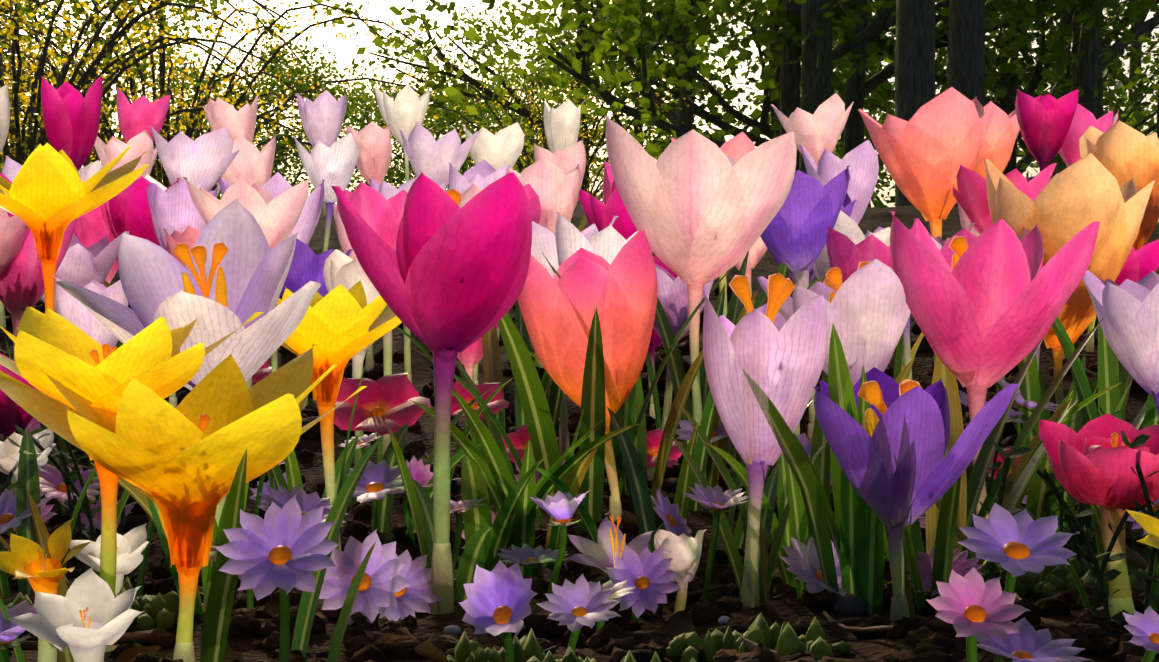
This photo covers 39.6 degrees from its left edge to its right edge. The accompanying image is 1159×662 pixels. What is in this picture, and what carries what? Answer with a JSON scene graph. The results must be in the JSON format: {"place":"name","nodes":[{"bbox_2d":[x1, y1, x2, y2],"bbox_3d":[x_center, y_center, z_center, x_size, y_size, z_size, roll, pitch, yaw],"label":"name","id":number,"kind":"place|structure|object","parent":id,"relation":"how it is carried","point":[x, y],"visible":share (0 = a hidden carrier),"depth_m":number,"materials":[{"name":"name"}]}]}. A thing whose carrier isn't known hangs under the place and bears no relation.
{"place":"outdoors","nodes":[
{"label":"outdoors","id":0,"kind":"place"},
{"bbox_2d":[0,0,1158,206],"label":"sky","id":1,"kind":"structure","parent":0,"point":[326,35],"materials":[{"name":"white"}]},
{"label":"ground","id":2,"kind":"structure","parent":0,"visible":0},
{"bbox_2d":[0,0,229,193],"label":"tree","id":3,"kind":"object","parent":2,"relation":"on","point":[174,27],"visible":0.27,"depth_m":51.82,"materials":[{"name":"yellow plant"}]},
{"bbox_2d":[0,0,315,172],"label":"forsythia","id":4,"kind":"object","parent":2,"relation":"on","point":[21,149],"visible":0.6,"depth_m":11.89,"materials":[{"name":"yellow plant"}]},
{"bbox_2d":[0,0,454,196],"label":"forsythia","id":5,"kind":"object","parent":2,"relation":"on","point":[156,173],"visible":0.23,"depth_m":14.12,"materials":[{"name":"yellow plant"}]},
{"bbox_2d":[137,6,349,199],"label":"tree","id":6,"kind":"object","parent":2,"relation":"on","point":[293,70],"visible":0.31,"depth_m":83.09,"materials":[{"name":"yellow plant"}]},
{"bbox_2d":[331,33,521,188],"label":"tree","id":7,"kind":"object","parent":2,"relation":"on","point":[401,176],"visible":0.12,"depth_m":82.20,"materials":[{"name":"green plant"}]},
{"bbox_2d":[444,0,628,201],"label":"tree","id":8,"kind":"object","parent":2,"relation":"on","point":[481,52],"visible":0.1,"depth_m":75.16,"materials":[{"name":"green plant"}]},
{"bbox_2d":[377,59,743,202],"bbox_3d":[-0.152,-1.981,24.173,5.394,4.244,5.319,0,0,39],"label":"forsythia","id":9,"kind":"object","parent":2,"relation":"on","point":[519,165],"visible":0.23,"depth_m":23.90,"materials":[{"name":"yellow plant"}]},
{"bbox_2d":[310,0,835,192],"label":"tree","id":10,"kind":"object","parent":2,"relation":"on","point":[490,62],"visible":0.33,"depth_m":33.69,"materials":[{"name":"green plant"}]},
{"bbox_2d":[0,203,1158,661],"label":"soil bed","id":11,"kind":"object","parent":2,"relation":"on","point":[418,445],"visible":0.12,"depth_m":0.57,"materials":[{"name":"soil"}]},
{"bbox_2d":[0,218,77,434],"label":"crocus","id":12,"kind":"object","parent":11,"relation":"on","point":[21,283],"visible":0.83,"depth_m":0.69,"materials":[{"name":"pink plant"}]},
{"bbox_2d":[0,518,94,661],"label":"flower","id":13,"kind":"object","parent":11,"relation":"on","point":[24,558],"visible":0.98,"depth_m":0.30,"materials":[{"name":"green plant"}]},
{"bbox_2d":[41,76,102,170],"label":"tulip","id":14,"kind":"object","parent":11,"relation":"on","point":[71,115],"visible":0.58,"depth_m":0.98,"materials":[{"name":"pink plant"}]},
{"bbox_2d":[0,143,148,468],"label":"crocus","id":15,"kind":"object","parent":11,"relation":"on","point":[48,196],"visible":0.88,"depth_m":0.60,"materials":[{"name":"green plant"}]},
{"bbox_2d":[8,567,143,661],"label":"flower","id":16,"kind":"object","parent":11,"relation":"on","point":[88,617],"visible":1,"depth_m":0.24,"materials":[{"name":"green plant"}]},
{"bbox_2d":[0,427,154,600],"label":"leaves","id":17,"kind":"object","parent":11,"relation":"on","point":[28,476],"visible":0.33,"depth_m":0.46,"materials":[{"name":"green plant"}]},
{"bbox_2d":[41,231,128,313],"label":"crocus","id":18,"kind":"object","parent":11,"relation":"on","point":[81,265],"visible":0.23,"depth_m":0.72,"materials":[{"name":"purple plant"}]},
{"bbox_2d":[52,275,127,497],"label":"crocus","id":19,"kind":"object","parent":11,"relation":"on","point":[74,311],"visible":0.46,"depth_m":0.60,"materials":[{"name":"pink plant"}]},
{"bbox_2d":[69,523,149,595],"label":"flower","id":20,"kind":"object","parent":11,"relation":"on","point":[132,544],"visible":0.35,"depth_m":0.40,"materials":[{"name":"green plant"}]},
{"bbox_2d":[0,307,263,651],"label":"crocus","id":21,"kind":"object","parent":11,"relation":"on","point":[62,350],"visible":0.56,"depth_m":0.34,"materials":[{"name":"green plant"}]},
{"bbox_2d":[104,176,179,246],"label":"tulip","id":22,"kind":"object","parent":11,"relation":"on","point":[129,208],"visible":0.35,"depth_m":0.77,"materials":[{"name":"pink plant"}]},
{"bbox_2d":[116,86,169,143],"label":"tulip","id":23,"kind":"object","parent":11,"relation":"on","point":[139,115],"visible":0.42,"depth_m":1.33,"materials":[{"name":"pink plant"}]},
{"bbox_2d":[147,178,217,407],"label":"crocus","id":24,"kind":"object","parent":11,"relation":"on","point":[173,208],"visible":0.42,"depth_m":0.72,"materials":[{"name":"purple plant"}]},
{"bbox_2d":[0,344,366,661],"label":"crocus","id":25,"kind":"object","parent":11,"relation":"on","point":[178,465],"visible":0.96,"depth_m":0.33,"materials":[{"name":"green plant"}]},
{"bbox_2d":[56,198,321,610],"bbox_3d":[-0.090,0.021,0.388,0.060,0.112,0.057,0,0,-2],"label":"crocus","id":26,"kind":"object","parent":11,"relation":"on","point":[230,277],"visible":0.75,"depth_m":0.39,"materials":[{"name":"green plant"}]},
{"bbox_2d":[0,435,383,661],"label":"leaves","id":27,"kind":"object","parent":11,"relation":"on","point":[218,614],"visible":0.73,"depth_m":0.32,"materials":[{"name":"green plant"}]},
{"bbox_2d":[150,126,239,191],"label":"crocus","id":28,"kind":"object","parent":11,"relation":"on","point":[204,161],"visible":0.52,"depth_m":0.93,"materials":[{"name":"purple plant"}]},
{"bbox_2d":[182,177,308,388],"bbox_3d":[-0.132,0.000,0.652,0.049,0.124,0.054,0,0,-2],"label":"crocus","id":29,"kind":"object","parent":11,"relation":"on","point":[277,218],"visible":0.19,"depth_m":0.64,"materials":[{"name":"pink plant"}]},
{"bbox_2d":[216,135,275,190],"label":"tulip","id":30,"kind":"object","parent":11,"relation":"on","point":[250,164],"visible":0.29,"depth_m":0.97,"materials":[{"name":"pink plant"}]},
{"bbox_2d":[215,495,338,661],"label":"purple daisy flower","id":31,"kind":"object","parent":11,"relation":"on","point":[286,548],"visible":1,"depth_m":0.27,"materials":[{"name":"purple plant"}]},
{"bbox_2d":[296,90,346,215],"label":"crocus","id":32,"kind":"object","parent":11,"relation":"on","point":[322,115],"visible":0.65,"depth_m":1.38,"materials":[{"name":"purple plant"}]},
{"bbox_2d":[293,133,361,251],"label":"crocus","id":33,"kind":"object","parent":11,"relation":"on","point":[334,164],"visible":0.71,"depth_m":1.08,"materials":[{"name":"white plant"}]},
{"bbox_2d":[275,279,401,550],"bbox_3d":[-0.081,0.031,0.493,0.066,0.095,0.067,0,0,-2],"label":"crocus","id":34,"kind":"object","parent":11,"relation":"on","point":[340,326],"visible":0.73,"depth_m":0.49,"materials":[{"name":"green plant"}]},
{"bbox_2d":[323,249,379,466],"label":"crocus","id":35,"kind":"object","parent":11,"relation":"on","point":[346,272],"visible":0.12,"depth_m":0.64,"materials":[{"name":"white plant"}]},
{"bbox_2d":[319,529,409,625],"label":"daisy","id":36,"kind":"object","parent":11,"relation":"on","point":[382,582],"visible":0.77,"depth_m":0.41,"materials":[{"name":"purple plant"}]},
{"bbox_2d":[346,122,391,184],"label":"tulip","id":37,"kind":"object","parent":11,"relation":"on","point":[373,139],"visible":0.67,"depth_m":1.18,"materials":[{"name":"pink plant"}]},
{"bbox_2d":[337,181,406,457],"bbox_3d":[-0.081,0.002,0.647,0.034,0.124,0.036,0,0,-2],"label":"crocus","id":38,"kind":"object","parent":11,"relation":"on","point":[381,215],"visible":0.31,"depth_m":0.64,"materials":[{"name":"pink plant"}]},
{"bbox_2d":[334,373,430,463],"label":"flower","id":39,"kind":"object","parent":11,"relation":"on","point":[383,404],"visible":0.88,"depth_m":0.60,"materials":[{"name":"red plant"}]},
{"bbox_2d":[374,84,429,181],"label":"tulip","id":40,"kind":"object","parent":11,"relation":"on","point":[405,111],"visible":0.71,"depth_m":1.43,"materials":[{"name":"white plant"}]},
{"bbox_2d":[379,550,442,620],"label":"lilac daisy","id":41,"kind":"object","parent":11,"relation":"on","point":[417,594],"visible":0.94,"depth_m":0.42,"materials":[{"name":"purple plant"}]},
{"bbox_2d":[331,172,531,614],"bbox_3d":[-0.038,0.018,0.419,0.052,0.117,0.058,0,0,-2],"label":"magenta crocus","id":42,"kind":"object","parent":11,"relation":"on","point":[448,277],"visible":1,"depth_m":0.41,"materials":[{"name":"pink plant"}]},
{"bbox_2d":[399,122,479,185],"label":"crocus","id":43,"kind":"object","parent":11,"relation":"on","point":[430,157],"visible":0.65,"depth_m":1.08,"materials":[{"name":"purple plant"}]},
{"bbox_2d":[388,426,492,600],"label":"leaves","id":44,"kind":"object","parent":11,"relation":"on","point":[476,548],"visible":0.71,"depth_m":0.43,"materials":[{"name":"green plant"}]},
{"bbox_2d":[371,378,511,541],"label":"leaves","id":45,"kind":"object","parent":11,"relation":"on","point":[384,508],"visible":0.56,"depth_m":0.56,"materials":[{"name":"green plant"}]},
{"bbox_2d":[396,299,562,453],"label":"leaves","id":46,"kind":"object","parent":11,"relation":"on","point":[492,364],"visible":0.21,"depth_m":0.71,"materials":[{"name":"green plant"}]},
{"bbox_2d":[462,122,524,170],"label":"tulip","id":47,"kind":"object","parent":11,"relation":"on","point":[500,149],"visible":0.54,"depth_m":1.23,"materials":[{"name":"white plant"}]},
{"bbox_2d":[458,560,537,661],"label":"daisy","id":48,"kind":"object","parent":11,"relation":"on","point":[500,595],"visible":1,"depth_m":0.32,"materials":[{"name":"purple plant"}]},
{"bbox_2d":[410,390,596,575],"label":"leaves","id":49,"kind":"object","parent":11,"relation":"on","point":[497,475],"visible":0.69,"depth_m":0.50,"materials":[{"name":"green plant"}]},
{"bbox_2d":[505,157,580,367],"bbox_3d":[-0.019,-0.031,0.845,0.041,0.117,0.045,0,0,-2],"label":"crocus flower","id":50,"kind":"object","parent":11,"relation":"on","point":[555,188],"visible":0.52,"depth_m":0.83,"materials":[{"name":"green plant"}]},
{"bbox_2d":[461,420,640,571],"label":"leaves","id":51,"kind":"object","parent":11,"relation":"on","point":[473,486],"visible":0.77,"depth_m":0.48,"materials":[{"name":"green plant"}]},
{"bbox_2d":[407,261,739,531],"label":"leaves","id":52,"kind":"object","parent":11,"relation":"on","point":[537,415],"visible":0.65,"depth_m":0.55,"materials":[{"name":"green plant"}]},
{"bbox_2d":[536,574,619,651],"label":"purple daisy flower","id":53,"kind":"object","parent":11,"relation":"on","point":[578,605],"visible":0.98,"depth_m":0.37,"materials":[{"name":"purple plant"}]},
{"bbox_2d":[8,351,1148,661],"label":"soil debris","id":54,"kind":"object","parent":11,"relation":"on","point":[678,623],"visible":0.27,"depth_m":0.39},
{"bbox_2d":[0,286,1158,661],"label":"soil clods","id":55,"kind":"object","parent":11,"relation":"on","point":[618,638],"visible":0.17,"depth_m":0.40,"materials":[{"name":"soil"}]},
{"bbox_2d":[0,407,1158,624],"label":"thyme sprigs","id":56,"kind":"object","parent":11,"relation":"on","point":[1082,521],"visible":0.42,"depth_m":0.45,"materials":[{"name":"plant"}]},
{"bbox_2d":[5,551,1158,661],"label":"plants","id":57,"kind":"object","parent":11,"relation":"on","point":[160,610],"visible":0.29,"depth_m":0.36,"materials":[{"name":"plant"}]},
{"bbox_2d":[518,231,657,529],"bbox_3d":[0.002,0.019,0.561,0.051,0.106,0.049,0,0,-2],"label":"crocus flower","id":58,"kind":"object","parent":11,"relation":"on","point":[620,292],"visible":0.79,"depth_m":0.54,"materials":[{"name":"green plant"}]},
{"bbox_2d":[555,212,651,266],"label":"crocus","id":59,"kind":"object","parent":11,"relation":"on","point":[608,243],"visible":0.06,"depth_m":0.62,"materials":[{"name":"white plant"}]},
{"bbox_2d":[567,516,669,580],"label":"crocus flower","id":60,"kind":"object","parent":11,"relation":"on","point":[606,549],"visible":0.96,"depth_m":0.42,"materials":[{"name":"purple plant"}]},
{"bbox_2d":[529,267,744,510],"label":"leaves","id":61,"kind":"object","parent":11,"relation":"on","point":[709,409],"visible":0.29,"depth_m":0.58,"materials":[{"name":"green plant"}]},
{"bbox_2d":[605,545,680,622],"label":"daisy","id":62,"kind":"object","parent":11,"relation":"on","point":[648,575],"visible":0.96,"depth_m":0.41,"materials":[{"name":"purple plant"}]},
{"bbox_2d":[536,398,813,582],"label":"leaves","id":63,"kind":"object","parent":11,"relation":"on","point":[642,502],"visible":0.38,"depth_m":0.52,"materials":[{"name":"green plant"}]},
{"bbox_2d":[654,529,705,613],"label":"crocus flower","id":64,"kind":"object","parent":11,"relation":"on","point":[684,553],"visible":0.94,"depth_m":0.42,"materials":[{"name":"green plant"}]},
{"bbox_2d":[541,251,822,487],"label":"leaves","id":65,"kind":"object","parent":11,"relation":"on","point":[676,368],"visible":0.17,"depth_m":0.65,"materials":[{"name":"green plant"}]},
{"bbox_2d":[653,264,713,430],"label":"crocus","id":66,"kind":"object","parent":11,"relation":"on","point":[672,295],"visible":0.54,"depth_m":0.70,"materials":[{"name":"purple plant"}]},
{"bbox_2d":[604,115,796,505],"bbox_3d":[0.043,-0.005,0.604,0.070,0.148,0.069,0,0,-2],"label":"crocus flower","id":67,"kind":"object","parent":11,"relation":"on","point":[702,210],"visible":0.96,"depth_m":0.58,"materials":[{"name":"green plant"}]},
{"bbox_2d":[670,434,826,601],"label":"leaves","id":68,"kind":"object","parent":11,"relation":"on","point":[795,509],"visible":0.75,"depth_m":0.45,"materials":[{"name":"green plant"}]},
{"bbox_2d":[702,273,826,609],"bbox_3d":[0.048,0.031,0.423,0.033,0.091,0.034,0,0,-2],"label":"crocus","id":69,"kind":"object","parent":11,"relation":"on","point":[773,354],"visible":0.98,"depth_m":0.41,"materials":[{"name":"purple plant"}]},
{"bbox_2d":[679,357,914,587],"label":"leaves","id":70,"kind":"object","parent":11,"relation":"on","point":[822,463],"visible":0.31,"depth_m":0.48,"materials":[{"name":"green plant"}]},
{"bbox_2d":[761,165,850,443],"bbox_3d":[0.087,-0.004,0.661,0.051,0.129,0.048,0,0,40],"label":"crocus","id":71,"kind":"object","parent":11,"relation":"on","point":[794,234],"visible":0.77,"depth_m":0.65,"materials":[{"name":"purple plant"}]},
{"bbox_2d":[770,93,853,164],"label":"crocus","id":72,"kind":"object","parent":11,"relation":"on","point":[818,131],"visible":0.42,"depth_m":1.19,"materials":[{"name":"pink plant"}]},
{"bbox_2d":[742,324,884,613],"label":"leaves","id":73,"kind":"object","parent":11,"relation":"on","point":[856,525],"visible":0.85,"depth_m":0.41,"materials":[{"name":"green plant"}]},
{"bbox_2d":[756,259,910,386],"bbox_3d":[0.079,0.027,0.482,0.049,0.096,0.048,0,0,-2],"label":"crocus flower","id":74,"kind":"object","parent":11,"relation":"on","point":[868,312],"visible":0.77,"depth_m":0.47,"materials":[{"name":"plant"}]},
{"bbox_2d":[799,140,878,224],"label":"crocus","id":75,"kind":"object","parent":11,"relation":"on","point":[861,159],"visible":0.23,"depth_m":0.94,"materials":[{"name":"purple plant"}]},
{"bbox_2d":[826,226,911,282],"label":"crocus","id":76,"kind":"object","parent":11,"relation":"on","point":[846,255],"visible":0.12,"depth_m":0.64,"materials":[{"name":"pink plant"}]},
{"bbox_2d":[862,412,961,616],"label":"leaves","id":77,"kind":"object","parent":11,"relation":"on","point":[943,547],"visible":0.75,"depth_m":0.41,"materials":[{"name":"green plant"}]},
{"bbox_2d":[813,367,1018,621],"bbox_3d":[0.080,0.043,0.403,0.050,0.067,0.045,0,0,-2],"label":"crocus flower","id":78,"kind":"object","parent":11,"relation":"on","point":[901,473],"visible":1,"depth_m":0.39,"materials":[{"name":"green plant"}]},
{"bbox_2d":[857,87,995,365],"bbox_3d":[0.174,-0.036,0.784,0.065,0.162,0.060,0,0,-36],"label":"crocus flower","id":79,"kind":"object","parent":11,"relation":"on","point":[926,149],"visible":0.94,"depth_m":0.77,"materials":[{"name":"orange plant"}]},
{"bbox_2d":[927,567,1029,661],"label":"daisy","id":80,"kind":"object","parent":11,"relation":"on","point":[971,606],"visible":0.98,"depth_m":0.27,"materials":[{"name":"pink plant"}]},
{"bbox_2d":[889,211,1099,518],"bbox_3d":[0.117,0.022,0.479,0.059,0.112,0.058,0,0,-2],"label":"crocus flower","id":81,"kind":"object","parent":11,"relation":"on","point":[985,306],"visible":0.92,"depth_m":0.46,"materials":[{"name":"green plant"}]},
{"bbox_2d":[973,101,1019,178],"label":"crocus","id":82,"kind":"object","parent":11,"relation":"on","point":[1001,135],"visible":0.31,"depth_m":0.99,"materials":[{"name":"orange plant"}]},
{"bbox_2d":[953,163,1056,393],"bbox_3d":[0.201,-0.017,0.772,0.048,0.124,0.053,0,0,-2],"label":"crocus","id":83,"kind":"object","parent":11,"relation":"on","point":[970,196],"visible":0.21,"depth_m":0.76,"materials":[{"name":"pink plant"}]},
{"bbox_2d":[958,503,1076,661],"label":"purple daisy flower","id":84,"kind":"object","parent":11,"relation":"on","point":[1023,542],"visible":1,"depth_m":0.30,"materials":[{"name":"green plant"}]},
{"bbox_2d":[925,318,1121,576],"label":"leaves","id":85,"kind":"object","parent":11,"relation":"on","point":[1023,472],"visible":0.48,"depth_m":0.47,"materials":[{"name":"green plant"}]},
{"bbox_2d":[977,617,1089,661],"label":"daisy","id":86,"kind":"object","parent":11,"relation":"on","point":[1027,643],"visible":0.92,"depth_m":0.30,"materials":[{"name":"purple plant"}]},
{"bbox_2d":[1015,90,1078,171],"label":"crocus flower","id":87,"kind":"object","parent":11,"relation":"on","point":[1044,122],"visible":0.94,"depth_m":0.95,"materials":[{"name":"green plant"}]},
{"bbox_2d":[969,354,1146,551],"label":"leaves","id":88,"kind":"object","parent":11,"relation":"on","point":[1038,489],"visible":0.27,"depth_m":0.52,"materials":[{"name":"green plant"}]},
{"bbox_2d":[984,153,1154,407],"bbox_3d":[0.214,-0.009,0.703,0.070,0.138,0.079,0,0,-2],"label":"crocus flower","id":89,"kind":"object","parent":11,"relation":"on","point":[1067,205],"visible":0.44,"depth_m":0.68,"materials":[{"name":"orange plant"}]},
{"bbox_2d":[1039,413,1158,617],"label":"crocus flower","id":90,"kind":"object","parent":11,"relation":"on","point":[1092,462],"visible":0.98,"depth_m":0.38,"materials":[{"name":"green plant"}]},
{"bbox_2d":[1051,317,1158,537],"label":"leaves","id":91,"kind":"object","parent":11,"relation":"on","point":[1111,369],"visible":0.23,"depth_m":0.57,"materials":[{"name":"green plant"}]},
{"bbox_2d":[1079,120,1158,250],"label":"crocus flower","id":92,"kind":"object","parent":11,"relation":"on","point":[1122,152],"visible":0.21,"depth_m":0.84,"materials":[{"name":"orange plant"}]},
{"bbox_2d":[1083,270,1158,417],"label":"crocus flower","id":93,"kind":"object","parent":11,"relation":"on","point":[1127,310],"visible":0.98,"depth_m":0.50,"materials":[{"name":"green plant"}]},
{"bbox_2d":[492,0,768,197],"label":"tree","id":94,"kind":"object","parent":2,"relation":"on","point":[572,52],"visible":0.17,"depth_m":37.76,"materials":[{"name":"green plant"}]},
{"bbox_2d":[429,0,894,175],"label":"tree","id":95,"kind":"object","parent":2,"relation":"on","point":[566,92],"visible":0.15,"depth_m":34.79,"materials":[{"name":"green plant"}]},
{"bbox_2d":[371,0,1093,170],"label":"tree","id":96,"kind":"object","parent":2,"relation":"on","point":[790,79],"visible":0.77,"depth_m":19.53,"materials":[{"name":"green plant"}]},
{"bbox_2d":[536,0,942,196],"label":"tree","id":97,"kind":"object","parent":2,"relation":"on","point":[678,115],"visible":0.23,"depth_m":29.80,"materials":[{"name":"green plant"}]},
{"bbox_2d":[536,0,1053,202],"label":"tree","id":98,"kind":"object","parent":2,"relation":"on","point":[701,112],"visible":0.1,"depth_m":33.85,"materials":[{"name":"green plant"}]},
{"bbox_2d":[506,0,1110,206],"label":"tree","id":99,"kind":"object","parent":2,"relation":"on","point":[858,88],"visible":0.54,"depth_m":21.69,"materials":[{"name":"green plant"}]},
{"bbox_2d":[799,0,833,173],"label":"tree","id":100,"kind":"object","parent":2,"relation":"on","point":[816,89],"visible":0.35,"depth_m":20.00,"materials":[{"name":"brown plant"}]},
{"bbox_2d":[895,0,935,206],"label":"tree","id":101,"kind":"object","parent":2,"relation":"on","point":[915,89],"visible":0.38,"depth_m":14.92,"materials":[{"name":"brown plant"}]},
{"bbox_2d":[704,0,1158,179],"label":"tree","id":102,"kind":"object","parent":2,"relation":"on","point":[1139,122],"visible":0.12,"depth_m":32.46,"materials":[{"name":"green plant"}]},
{"bbox_2d":[734,0,1158,177],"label":"tree","id":103,"kind":"object","parent":2,"relation":"on","point":[1013,163],"visible":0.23,"depth_m":26.72,"materials":[{"name":"green plant"}]},
{"bbox_2d":[764,0,1158,119],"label":"tree","id":104,"kind":"object","parent":2,"relation":"on","point":[1091,64],"visible":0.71,"depth_m":19.39,"materials":[{"name":"green plant"}]},
{"bbox_2d":[947,0,984,206],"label":"tree","id":105,"kind":"object","parent":2,"relation":"on","point":[966,60],"visible":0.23,"depth_m":17.01,"materials":[{"name":"brown plant"}]},
{"bbox_2d":[775,0,1158,174],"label":"tree","id":106,"kind":"object","parent":2,"relation":"on","point":[999,83],"visible":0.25,"depth_m":24.39,"materials":[{"name":"green plant"}]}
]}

